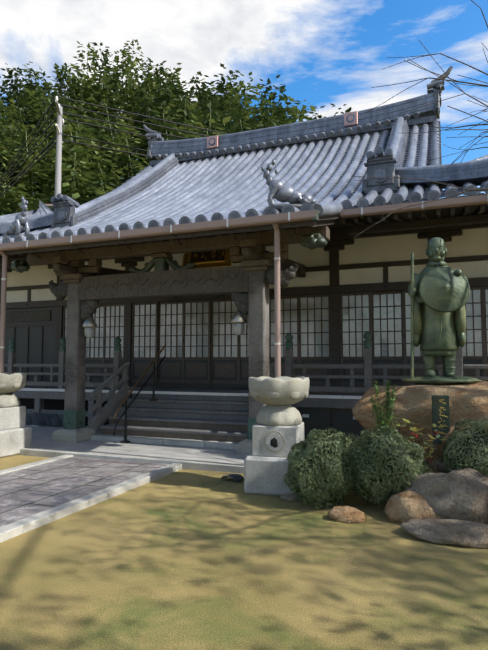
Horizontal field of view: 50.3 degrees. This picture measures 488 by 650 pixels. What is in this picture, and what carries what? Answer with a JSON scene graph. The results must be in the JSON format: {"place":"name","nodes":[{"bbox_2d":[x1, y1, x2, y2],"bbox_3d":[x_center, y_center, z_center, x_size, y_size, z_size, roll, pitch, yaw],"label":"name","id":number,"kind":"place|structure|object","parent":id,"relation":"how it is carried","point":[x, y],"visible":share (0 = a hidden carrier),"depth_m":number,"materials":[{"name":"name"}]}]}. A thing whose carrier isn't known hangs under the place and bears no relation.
{"place":"outdoors","nodes":[
{"label":"outdoors","id":0,"kind":"place"},
{"bbox_2d":[0,455,487,649],"bbox_3d":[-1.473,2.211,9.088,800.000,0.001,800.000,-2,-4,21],"label":"ground","id":1,"kind":"structure","parent":0,"point":[186,559],"depth_m":3.76,"materials":[{"name":"yellow sand"}]},
{"bbox_2d":[0,372,31,457],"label":"lotus basin","id":2,"kind":"object","parent":1,"relation":"on","point":[15,435],"visible":1,"depth_m":8.70,"materials":[{"name":"stone"}]},
{"bbox_2d":[0,423,247,542],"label":"paving apron","id":3,"kind":"object","parent":1,"relation":"on","point":[65,479],"visible":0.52,"depth_m":7.33,"materials":[{"name":"grey stone"}]},
{"bbox_2d":[113,345,165,442],"bbox_3d":[-1.959,1.259,9.977,0.150,1.826,1.781,-2,-4,21],"label":"steel handrail","id":4,"kind":"object","parent":3,"relation":"on","point":[125,401],"visible":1,"depth_m":9.69,"materials":[{"name":"black metal"}]},
{"bbox_2d":[0,219,334,454],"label":"entrance porch frame","id":5,"kind":"object","parent":3,"relation":"on","point":[210,257],"visible":0.92,"depth_m":9.09,"materials":[{"name":"wood"}]},
{"bbox_2d":[0,66,487,265],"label":"roof tiles","id":6,"kind":"object","parent":5,"relation":"on","point":[321,161],"visible":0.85,"depth_m":12.81,"materials":[{"name":"grey ceramic"}]},
{"bbox_2d":[2,196,29,237],"bbox_3d":[-4.196,-1.907,9.569,0.774,0.864,0.452,-2,-4,21],"label":"roof ornament","id":7,"kind":"object","parent":6,"relation":"attached to","point":[20,223],"visible":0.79,"depth_m":9.39,"materials":[{"name":"silver metal"}]},
{"bbox_2d":[261,159,315,211],"bbox_3d":[0.663,-2.040,7.690,0.769,0.864,0.442,-2,-4,21],"label":"roof ornament","id":8,"kind":"object","parent":6,"relation":"attached to","point":[279,190],"visible":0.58,"depth_m":7.61,"materials":[{"name":"silver metal"}]},
{"bbox_2d":[0,194,487,377],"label":"gutters and downpipes","id":9,"kind":"object","parent":5,"relation":"attached to","point":[275,220],"visible":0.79,"depth_m":7.89,"materials":[{"name":"beige metal"}]},
{"bbox_2d":[0,39,351,215],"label":"trees","id":10,"kind":"object","parent":1,"relation":"on","point":[89,173],"visible":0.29,"depth_m":39.70,"materials":[{"name":"green plant"}]},
{"bbox_2d":[221,474,243,481],"bbox_3d":[-0.149,2.002,6.845,0.280,0.060,0.168,-4,-5,41],"label":"loose roof tile","id":11,"kind":"object","parent":1,"relation":"on","point":[237,477],"visible":0.94,"depth_m":6.80,"materials":[{"name":"black ceramic"}]},
{"bbox_2d":[0,96,464,209],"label":"utility pole","id":12,"kind":"object","parent":1,"relation":"on","point":[58,127],"visible":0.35,"depth_m":19.27,"materials":[{"name":"grey concrete"}]},
{"bbox_2d":[0,216,487,441],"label":"temple hall","id":13,"kind":"structure","parent":1,"relation":"on","point":[345,309],"depth_m":10.97,"materials":[{"name":"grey wood"}]},
{"bbox_2d":[244,376,309,496],"bbox_3d":[0.432,1.334,6.429,0.784,1.375,0.784,-2,-4,21],"label":"stone rain basin","id":14,"kind":"object","parent":1,"relation":"on","point":[277,430],"visible":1,"depth_m":6.14,"materials":[{"name":"stone"}]},
{"bbox_2d":[369,380,397,486],"bbox_3d":[1.762,1.369,6.475,0.414,1.372,0.321,-2,-4,21],"label":"small leafy shrub","id":15,"kind":"object","parent":1,"relation":"on","point":[386,407],"visible":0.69,"depth_m":6.46,"materials":[{"name":"leaf"},{"name":"bark"}]},
{"bbox_2d":[280,459,487,548],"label":"garden rocks","id":16,"kind":"object","parent":1,"relation":"on","point":[451,507],"visible":0.85,"depth_m":4.96,"materials":[{"name":"grey stone"}]},
{"bbox_2d":[283,418,487,508],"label":"trimmed bushes","id":17,"kind":"object","parent":1,"relation":"on","point":[343,461],"visible":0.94,"depth_m":5.53,"materials":[{"name":"green plant"}]},
{"bbox_2d":[390,419,446,476],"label":"nandina plants","id":18,"kind":"object","parent":1,"relation":"on","point":[425,443],"visible":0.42,"depth_m":5.83,"materials":[{"name":"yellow plant"}]},
{"bbox_2d":[351,0,487,439],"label":"bare cherry tree","id":19,"kind":"object","parent":1,"relation":"on","point":[473,125],"visible":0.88,"depth_m":6.46,"materials":[{"name":"grey plant"}]},
{"bbox_2d":[352,381,487,476],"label":"statue rock","id":20,"kind":"object","parent":1,"relation":"on","point":[426,407],"visible":0.44,"depth_m":6.56,"materials":[{"name":"brown stone"}]},
{"bbox_2d":[0,0,487,198],"label":"sky","id":21,"kind":"structure","parent":0,"point":[324,52],"materials":[{"name":"blue"}]},
{"bbox_2d":[401,237,481,384],"bbox_3d":[2.680,-0.201,7.157,1.034,2.031,0.809,-2,-4,21],"label":"statue monk","id":22,"kind":"object","parent":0,"point":[438,291],"visible":1,"depth_m":6.96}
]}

